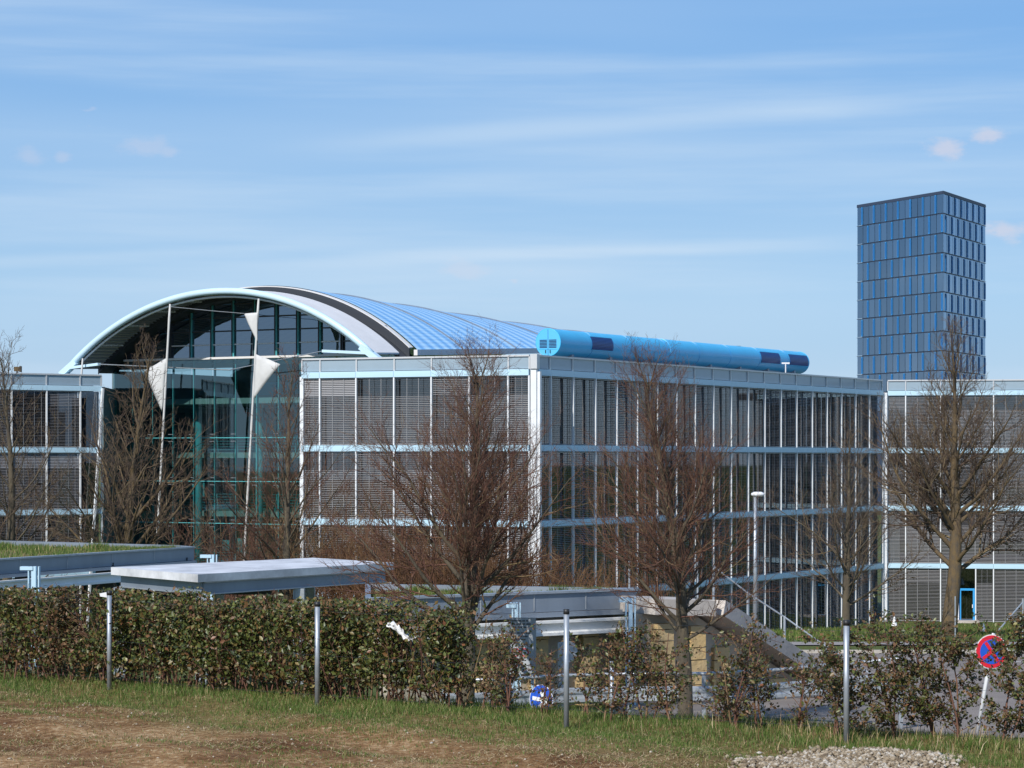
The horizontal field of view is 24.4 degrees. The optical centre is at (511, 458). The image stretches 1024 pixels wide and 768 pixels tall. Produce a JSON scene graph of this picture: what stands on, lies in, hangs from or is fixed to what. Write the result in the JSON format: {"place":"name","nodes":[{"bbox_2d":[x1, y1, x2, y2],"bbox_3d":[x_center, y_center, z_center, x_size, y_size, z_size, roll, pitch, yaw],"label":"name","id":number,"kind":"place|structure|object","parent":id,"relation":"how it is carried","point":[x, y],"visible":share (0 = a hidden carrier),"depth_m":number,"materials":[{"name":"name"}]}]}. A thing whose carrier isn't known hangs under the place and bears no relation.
{"place":"outdoors","nodes":[
{"label":"outdoors","id":0,"kind":"place"},
{"bbox_2d":[4,664,1017,735],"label":"verge grass","id":1,"kind":"structure","parent":0,"point":[571,707],"depth_m":33.01,"materials":[{"name":"green plant"}]},
{"bbox_2d":[0,463,1023,767],"bbox_3d":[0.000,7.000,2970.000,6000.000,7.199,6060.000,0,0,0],"label":"ground","id":2,"kind":"structure","parent":0,"point":[392,745],"depth_m":29.23,"materials":[{"name":"plant"}]},
{"bbox_2d":[20,566,40,666],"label":"steel column","id":3,"kind":"structure","parent":2,"relation":"on","point":[33,569],"depth_m":66.90,"materials":[{"name":"white metal"}]},
{"bbox_2d":[0,327,101,651],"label":"bare tree","id":4,"kind":"object","parent":2,"relation":"on","point":[10,510],"visible":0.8,"depth_m":91.89,"materials":[{"name":"brown plant"}]},
{"bbox_2d":[0,372,114,629],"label":"office building","id":5,"kind":"structure","parent":2,"relation":"on","point":[61,391],"depth_m":143.45,"materials":[{"name":"grey glass"}]},
{"bbox_2d":[14,366,21,371],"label":"roof floodlight","id":6,"kind":"object","parent":5,"relation":"on","point":[17,368],"visible":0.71,"depth_m":145.85,"materials":[{"name":"grey metal"}]},
{"bbox_2d":[0,540,196,670],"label":"green garage roof","id":7,"kind":"structure","parent":2,"relation":"on","point":[100,559],"depth_m":72.76,"materials":[{"name":"metal"}]},
{"bbox_2d":[16,323,235,646],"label":"bare tree","id":8,"kind":"object","parent":2,"relation":"on","point":[128,525],"visible":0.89,"depth_m":96.20,"materials":[{"name":"brown plant"}]},
{"bbox_2d":[145,304,170,596],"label":"sail mast","id":9,"kind":"object","parent":2,"relation":"on","point":[160,384],"visible":0.65,"depth_m":143.38,"materials":[{"name":"metal"}]},
{"bbox_2d":[200,555,217,603],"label":"steel column","id":10,"kind":"structure","parent":2,"relation":"on","point":[212,558],"depth_m":75.90,"materials":[{"name":"white metal"}]},
{"bbox_2d":[154,493,301,637],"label":"bare bush","id":11,"kind":"object","parent":2,"relation":"on","point":[225,548],"visible":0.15,"depth_m":111.79,"materials":[{"name":"brown plant"}]},
{"bbox_2d":[111,558,393,683],"bbox_3d":[-6.873,4.662,64.356,4.786,3.524,9.097,0,0,39],"label":"carport","id":12,"kind":"object","parent":2,"relation":"on","point":[298,576],"visible":0.48,"depth_m":62.52,"materials":[{"name":"metal"}]},
{"bbox_2d":[0,582,513,709],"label":"dense hedge","id":13,"kind":"object","parent":2,"relation":"on","point":[208,629],"visible":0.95,"depth_m":34.80,"materials":[{"name":"green plant"}]},
{"bbox_2d":[386,621,416,640],"bbox_3d":[-1.533,2.400,32.975,0.437,0.287,0.083,0,0,0],"label":"plastic bag","id":14,"kind":"object","parent":13,"relation":"in","point":[397,628],"visible":0.98,"depth_m":32.97,"materials":[{"name":"white plastic"}]},
{"bbox_2d":[244,299,279,560],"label":"sail mast","id":15,"kind":"object","parent":2,"relation":"on","point":[264,371],"visible":0.89,"depth_m":139.87,"materials":[{"name":"fabric"}]},
{"bbox_2d":[170,306,244,313],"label":"stay cable","id":16,"kind":"object","parent":15,"relation":"attached to","point":[208,310],"visible":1,"depth_m":141.58,"materials":[{"name":"metal"}]},
{"bbox_2d":[183,503,342,643],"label":"bare bush","id":17,"kind":"object","parent":2,"relation":"on","point":[273,592],"visible":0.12,"depth_m":108.02,"materials":[{"name":"brown plant"}]},
{"bbox_2d":[181,344,379,645],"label":"bare tree","id":18,"kind":"object","parent":2,"relation":"on","point":[288,487],"visible":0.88,"depth_m":103.86,"materials":[{"name":"brown plant"}]},
{"bbox_2d":[58,286,592,626],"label":"arched hall","id":19,"kind":"structure","parent":2,"relation":"on","point":[303,323],"depth_m":148.56,"materials":[{"name":"paint"}]},
{"bbox_2d":[121,411,137,440],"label":"inner window","id":20,"kind":"structure","parent":19,"relation":"in","point":[124,417],"depth_m":152.19,"materials":[{"name":"black glass"}]},
{"bbox_2d":[121,526,138,543],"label":"inner window","id":21,"kind":"structure","parent":19,"relation":"in","point":[136,537],"depth_m":152.89,"materials":[{"name":"black glass"}]},
{"bbox_2d":[121,467,138,496],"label":"inner window","id":22,"kind":"structure","parent":19,"relation":"in","point":[122,469],"depth_m":152.19,"materials":[{"name":"black"}]},
{"bbox_2d":[145,591,161,600],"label":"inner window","id":23,"kind":"structure","parent":19,"relation":"in","point":[148,592],"depth_m":154.66,"materials":[{"name":"black glass"}]},
{"bbox_2d":[145,525,161,544],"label":"inner window","id":24,"kind":"structure","parent":19,"relation":"in","point":[159,543],"depth_m":154.13,"materials":[{"name":"black"}]},
{"bbox_2d":[145,467,161,495],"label":"inner window","id":25,"kind":"structure","parent":19,"relation":"in","point":[157,472],"depth_m":154.32,"materials":[{"name":"black glass"}]},
{"bbox_2d":[145,412,161,440],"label":"inner window","id":26,"kind":"structure","parent":19,"relation":"in","point":[147,420],"depth_m":154.58,"materials":[{"name":"black glass"}]},
{"bbox_2d":[168,524,184,545],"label":"inner window","id":27,"kind":"structure","parent":19,"relation":"in","point":[181,528],"depth_m":156.86,"materials":[{"name":"black"}]},
{"bbox_2d":[168,467,184,495],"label":"inner window","id":28,"kind":"structure","parent":19,"relation":"in","point":[169,468],"depth_m":156.56,"materials":[{"name":"black glass"}]},
{"bbox_2d":[168,412,184,440],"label":"inner window","id":29,"kind":"structure","parent":19,"relation":"in","point":[179,417],"depth_m":156.67,"materials":[{"name":"black glass"}]},
{"bbox_2d":[191,523,206,551],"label":"inner window","id":30,"kind":"structure","parent":19,"relation":"in","point":[202,523],"depth_m":159.18,"materials":[{"name":"black glass"}]},
{"bbox_2d":[191,467,206,494],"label":"inner window","id":31,"kind":"structure","parent":19,"relation":"in","point":[204,481],"depth_m":159.18,"materials":[{"name":"black glass"}]},
{"bbox_2d":[191,413,206,441],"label":"inner window","id":32,"kind":"structure","parent":19,"relation":"in","point":[204,415],"depth_m":159.10,"materials":[{"name":"black glass"}]},
{"bbox_2d":[211,523,226,550],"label":"inner window","id":33,"kind":"structure","parent":19,"relation":"in","point":[219,531],"depth_m":160.62,"materials":[{"name":"black"}]},
{"bbox_2d":[211,467,226,494],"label":"inner window","id":34,"kind":"structure","parent":19,"relation":"in","point":[219,488],"depth_m":160.62,"materials":[{"name":"black glass"}]},
{"bbox_2d":[211,413,226,441],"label":"inner window","id":35,"kind":"structure","parent":19,"relation":"in","point":[221,425],"depth_m":160.74,"materials":[{"name":"black glass"}]},
{"bbox_2d":[253,476,411,604],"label":"bare bush","id":36,"kind":"object","parent":2,"relation":"on","point":[296,553],"visible":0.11,"depth_m":105.45,"materials":[{"name":"brown plant"}]},
{"bbox_2d":[258,497,434,645],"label":"bare bush","id":37,"kind":"object","parent":2,"relation":"on","point":[333,591],"visible":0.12,"depth_m":103.58,"materials":[{"name":"brown plant"}]},
{"bbox_2d":[304,505,451,646],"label":"bare bush","id":38,"kind":"object","parent":2,"relation":"on","point":[365,559],"visible":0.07,"depth_m":99.67,"materials":[{"name":"brown plant"}]},
{"bbox_2d":[346,514,497,633],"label":"bare bush","id":39,"kind":"object","parent":2,"relation":"on","point":[397,568],"visible":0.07,"depth_m":97.30,"materials":[{"name":"brown plant"}]},
{"bbox_2d":[2,683,869,767],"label":"scattered pebbles","id":40,"kind":"object","parent":2,"relation":"on","point":[143,714],"visible":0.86,"depth_m":28.69,"materials":[{"name":"stone"}]},
{"bbox_2d":[308,312,609,701],"bbox_3d":[-1.049,1.138,45.241,6.060,7.956,4.747,0,0,0],"label":"bare tree","id":41,"kind":"object","parent":2,"relation":"on","point":[474,517],"visible":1,"depth_m":44.90,"materials":[{"name":"brown plant"}]},
{"bbox_2d":[370,520,557,585],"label":"bare bush","id":42,"kind":"object","parent":2,"relation":"on","point":[445,574],"visible":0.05,"depth_m":96.31,"materials":[{"name":"brown plant"}]},
{"bbox_2d":[404,520,580,586],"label":"bare bush","id":43,"kind":"object","parent":2,"relation":"on","point":[497,566],"visible":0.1,"depth_m":96.34,"materials":[{"name":"brown plant"}]},
{"bbox_2d":[461,614,542,709],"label":"hedge shrub","id":44,"kind":"object","parent":2,"relation":"on","point":[499,662],"visible":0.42,"depth_m":33.11,"materials":[{"name":"green plant"}]},
{"bbox_2d":[0,673,1014,767],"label":"dry straw","id":45,"kind":"object","parent":2,"relation":"on","point":[418,759],"visible":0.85,"depth_m":28.53,"materials":[{"name":"beige plant"}]},
{"bbox_2d":[468,616,546,712],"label":"hedge shrub","id":46,"kind":"object","parent":2,"relation":"on","point":[503,650],"visible":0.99,"depth_m":32.48,"materials":[{"name":"green plant"}]},
{"bbox_2d":[506,602,520,707],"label":"steel column","id":47,"kind":"structure","parent":2,"relation":"on","point":[512,605],"depth_m":49.69,"materials":[{"name":"white"}]},
{"bbox_2d":[5,591,1022,742],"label":"wire fence","id":48,"kind":"object","parent":2,"relation":"on","point":[846,623],"visible":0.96,"depth_m":30.98,"materials":[{"name":"metal"}]},
{"bbox_2d":[99,592,106,596],"bbox_3d":[-6.196,2.063,35.895,0.115,0.080,0.020,0,0,0],"label":"white tag","id":49,"kind":"object","parent":48,"relation":"attached to","point":[104,594],"visible":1,"depth_m":35.88,"materials":[{"name":"white plastic"}]},
{"bbox_2d":[509,617,535,690],"bbox_3d":[0.218,4.170,47.532,0.540,1.968,0.094,0,0,8],"label":"notice board","id":50,"kind":"object","parent":2,"relation":"on","point":[528,637],"visible":0.46,"depth_m":47.49,"materials":[{"name":"grey metal"}]},
{"bbox_2d":[456,524,617,613],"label":"bare bush","id":51,"kind":"object","parent":2,"relation":"on","point":[548,578],"visible":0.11,"depth_m":95.95,"materials":[{"name":"brown plant"}]},
{"bbox_2d":[530,685,552,706],"bbox_3d":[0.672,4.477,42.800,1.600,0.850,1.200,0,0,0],"label":"keep right sign","id":52,"kind":"object","parent":2,"relation":"on","point":[533,697],"visible":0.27,"depth_m":42.54,"materials":[{"name":"blue metal"}]},
{"bbox_2d":[520,639,575,713],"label":"hedge shrub","id":53,"kind":"object","parent":2,"relation":"on","point":[544,698],"visible":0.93,"depth_m":32.49,"materials":[{"name":"green plant"}]},
{"bbox_2d":[501,553,611,611],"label":"bare bush","id":54,"kind":"object","parent":2,"relation":"on","point":[571,580],"visible":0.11,"depth_m":93.97,"materials":[{"name":"brown plant"}]},
{"bbox_2d":[558,641,577,708],"bbox_3d":[1.066,4.375,47.097,0.420,1.506,0.224,0,0,-30],"label":"sign back","id":55,"kind":"object","parent":2,"relation":"on","point":[561,646],"visible":0.52,"depth_m":47.05,"materials":[{"name":"grey metal"}]},
{"bbox_2d":[380,614,787,705],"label":"retaining wall","id":56,"kind":"structure","parent":2,"relation":"on","point":[546,644],"depth_m":51.56,"materials":[{"name":"beige concrete"}]},
{"bbox_2d":[365,583,637,640],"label":"green garage roof","id":57,"kind":"structure","parent":56,"relation":"on","point":[543,602],"depth_m":51.14,"materials":[{"name":"metal"}]},
{"bbox_2d":[300,354,883,630],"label":"office building","id":58,"kind":"structure","parent":2,"relation":"on","point":[798,417],"depth_m":125.55,"materials":[{"name":"grey glass"}]},
{"bbox_2d":[536,328,808,373],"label":"ventilation tube","id":59,"kind":"object","parent":58,"relation":"on","point":[564,343],"visible":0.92,"depth_m":134.82,"materials":[{"name":"blue metal"}]},
{"bbox_2d":[561,626,629,712],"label":"hedge shrub","id":60,"kind":"object","parent":2,"relation":"on","point":[583,678],"visible":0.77,"depth_m":32.14,"materials":[{"name":"green plant"}]},
{"bbox_2d":[610,661,613,713],"bbox_3d":[1.495,3.645,35.500,0.063,1.214,0.063,0,0,0],"label":"short post","id":61,"kind":"object","parent":2,"relation":"on","point":[612,678],"visible":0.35,"depth_m":35.48,"materials":[{"name":"metal"}]},
{"bbox_2d":[558,559,690,611],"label":"bare bush","id":62,"kind":"object","parent":2,"relation":"on","point":[605,580],"visible":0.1,"depth_m":92.10,"materials":[{"name":"brown plant"}]},
{"bbox_2d":[581,615,671,722],"bbox_3d":[1.517,2.809,31.559,1.179,1.484,0.959,0,0,0],"label":"hedge shrub","id":63,"kind":"object","parent":2,"relation":"on","point":[618,702],"visible":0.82,"depth_m":31.49,"materials":[{"name":"green plant"}]},
{"bbox_2d":[618,597,637,705],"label":"steel column","id":64,"kind":"structure","parent":2,"relation":"on","point":[630,615],"depth_m":50.89,"materials":[{"name":"grey metal"}]},
{"bbox_2d":[602,614,696,721],"bbox_3d":[1.804,2.773,31.417,1.282,1.519,1.200,0,0,0],"label":"hedge shrub","id":65,"kind":"object","parent":2,"relation":"on","point":[637,675],"visible":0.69,"depth_m":31.30,"materials":[{"name":"green plant"}]},
{"bbox_2d":[609,619,700,721],"bbox_3d":[1.933,2.805,31.051,1.308,1.420,0.922,0,0,19],"label":"hedge shrub","id":66,"kind":"object","parent":2,"relation":"on","point":[673,697],"visible":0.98,"depth_m":30.93,"materials":[{"name":"green plant"}]},
{"bbox_2d":[598,559,723,609],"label":"bare bush","id":67,"kind":"object","parent":2,"relation":"on","point":[618,576],"visible":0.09,"depth_m":85.91,"materials":[{"name":"brown plant"}]},
{"bbox_2d":[440,657,902,728],"bbox_3d":[3.179,4.327,45.215,9.167,1.537,2.158,0,0,23],"label":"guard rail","id":68,"kind":"object","parent":2,"relation":"on","point":[779,694],"visible":0.13,"depth_m":46.04,"materials":[{"name":"metal"}]},
{"bbox_2d":[546,332,799,717],"bbox_3d":[2.907,1.340,42.980,4.430,7.404,5.031,0,0,-24],"label":"bare tree","id":69,"kind":"object","parent":2,"relation":"on","point":[677,562],"visible":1,"depth_m":43.15,"materials":[{"name":"brown plant"}]},
{"bbox_2d":[686,669,750,722],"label":"hedge shrub","id":70,"kind":"object","parent":2,"relation":"on","point":[723,712],"visible":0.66,"depth_m":30.93,"materials":[{"name":"green plant"}]},
{"bbox_2d":[620,596,831,704],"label":"ramp wall","id":71,"kind":"structure","parent":2,"relation":"on","point":[788,650],"depth_m":52.52,"materials":[{"name":"concrete"}]},
{"bbox_2d":[689,613,785,727],"bbox_3d":[2.818,2.744,30.360,1.038,1.548,1.199,0,0,40],"label":"hedge shrub","id":72,"kind":"object","parent":2,"relation":"on","point":[726,693],"visible":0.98,"depth_m":30.33,"materials":[{"name":"green plant"}]},
{"bbox_2d":[723,616,795,727],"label":"hedge shrub","id":73,"kind":"object","parent":2,"relation":"on","point":[759,672],"visible":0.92,"depth_m":30.44,"materials":[{"name":"green plant"}]},
{"bbox_2d":[712,565,870,673],"bbox_3d":[7.417,4.365,61.386,4.435,3.149,0.908,0,0,27],"label":"ramp fence","id":74,"kind":"object","parent":2,"relation":"on","point":[747,613],"visible":0.35,"depth_m":61.98,"materials":[{"name":"metal"}]},
{"bbox_2d":[774,646,852,731],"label":"hedge shrub","id":75,"kind":"object","parent":2,"relation":"on","point":[801,715],"visible":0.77,"depth_m":30.22,"materials":[{"name":"green plant"}]},
{"bbox_2d":[790,621,886,736],"bbox_3d":[4.024,2.772,30.009,1.283,1.571,2.481,0,0,0],"label":"hedge shrub","id":76,"kind":"object","parent":2,"relation":"on","point":[835,684],"visible":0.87,"depth_m":29.49,"materials":[{"name":"green plant"}]},
{"bbox_2d":[757,412,941,638],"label":"bare tree","id":77,"kind":"object","parent":2,"relation":"on","point":[847,586],"visible":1,"depth_m":117.86,"materials":[{"name":"brown plant"}]},
{"bbox_2d":[829,593,925,739],"bbox_3d":[4.531,2.607,29.287,1.238,1.830,1.328,0,0,0],"label":"hedge shrub","id":78,"kind":"object","parent":2,"relation":"on","point":[893,685],"visible":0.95,"depth_m":29.14,"materials":[{"name":"green plant"}]},
{"bbox_2d":[769,622,1021,641],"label":"lawn grass","id":79,"kind":"structure","parent":2,"relation":"on","point":[864,631],"depth_m":130.78,"materials":[{"name":"green plant"}]},
{"bbox_2d":[803,650,1013,652],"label":"kerb","id":80,"kind":"structure","parent":2,"relation":"on","point":[857,651],"depth_m":92.01,"materials":[{"name":"concrete"}]},
{"bbox_2d":[875,606,972,736],"bbox_3d":[5.133,2.660,29.303,1.230,1.659,1.284,0,0,0],"label":"hedge shrub","id":81,"kind":"object","parent":2,"relation":"on","point":[922,642],"visible":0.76,"depth_m":29.24,"materials":[{"name":"green plant"}]},
{"bbox_2d":[830,314,1023,637],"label":"bare tree","id":82,"kind":"object","parent":2,"relation":"on","point":[939,507],"visible":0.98,"depth_m":121.28,"materials":[{"name":"brown plant"}]},
{"bbox_2d":[954,596,955,636],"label":"thin post","id":83,"kind":"object","parent":2,"relation":"on","point":[954,615],"visible":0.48,"depth_m":117.99,"materials":[{"name":"metal"}]},
{"bbox_2d":[906,612,1005,739],"bbox_3d":[5.464,2.683,29.107,1.250,1.574,1.458,0,0,0],"label":"hedge shrub","id":84,"kind":"object","parent":2,"relation":"on","point":[956,645],"visible":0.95,"depth_m":28.93,"materials":[{"name":"green plant"}]},
{"bbox_2d":[964,607,1023,740],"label":"hedge shrub","id":85,"kind":"object","parent":2,"relation":"on","point":[1008,683],"visible":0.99,"depth_m":28.45,"materials":[{"name":"green plant"}]},
{"bbox_2d":[999,598,1023,636],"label":"fence post","id":86,"kind":"object","parent":2,"relation":"on","point":[1016,609],"visible":0.43,"depth_m":103.86,"materials":[{"name":"metal"}]},
{"bbox_2d":[0,663,1023,767],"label":"grass","id":87,"kind":"structure","parent":0,"point":[477,712],"depth_m":30.86,"materials":[{"name":"green plant"}]},
{"bbox_2d":[0,0,1023,462],"label":"sky","id":88,"kind":"structure","parent":0,"point":[700,171],"materials":[{"name":"blue"}]},
{"bbox_2d":[611,709,1023,759],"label":"dead grass","id":89,"kind":"structure","parent":0,"point":[829,735],"depth_m":29.13,"materials":[{"name":"plant"}]},
{"bbox_2d":[614,653,1023,737],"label":"road","id":90,"kind":"structure","parent":0,"point":[1000,697],"depth_m":50.89,"materials":[{"name":"grey asphalt"}]},
{"bbox_2d":[697,561,698,598],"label":"steel pole","id":91,"kind":"object","parent":90,"relation":"on","point":[697,582],"visible":0.1,"depth_m":69.97,"materials":[{"name":"silver metal"}]},
{"bbox_2d":[975,633,1007,732],"bbox_3d":[8.301,3.917,41.084,0.588,1.791,0.299,0,0,0],"label":"no stopping sign","id":92,"kind":"object","parent":90,"relation":"on","point":[983,647],"visible":0.46,"depth_m":40.99,"materials":[{"name":"red"}]},
{"bbox_2d":[723,745,980,767],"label":"gravel","id":93,"kind":"structure","parent":0,"point":[853,758],"depth_m":27.05,"materials":[{"name":"beige gravel"}]},
{"bbox_2d":[790,642,1021,644],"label":"pavement","id":94,"kind":"structure","parent":0,"point":[815,643],"depth_m":106.60,"materials":[{"name":"grey concrete"}]},
{"bbox_2d":[751,492,764,619],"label":"street lamp","id":95,"kind":"object","parent":94,"relation":"on","point":[754,557],"visible":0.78,"depth_m":107.93,"materials":[{"name":"metal"}]},
{"bbox_2d":[857,191,985,504],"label":"office tower","id":96,"kind":"structure","parent":0,"point":[920,270],"depth_m":465.15,"materials":[{"name":"blue glass"}]},
{"bbox_2d":[883,379,1023,622],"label":"office building","id":97,"kind":"structure","parent":0,"point":[992,588],"depth_m":154.00,"materials":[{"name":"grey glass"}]},
{"bbox_2d":[959,588,974,619],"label":"door","id":98,"kind":"structure","parent":97,"relation":"in","point":[967,595],"depth_m":153.91,"materials":[{"name":"blue paint"}]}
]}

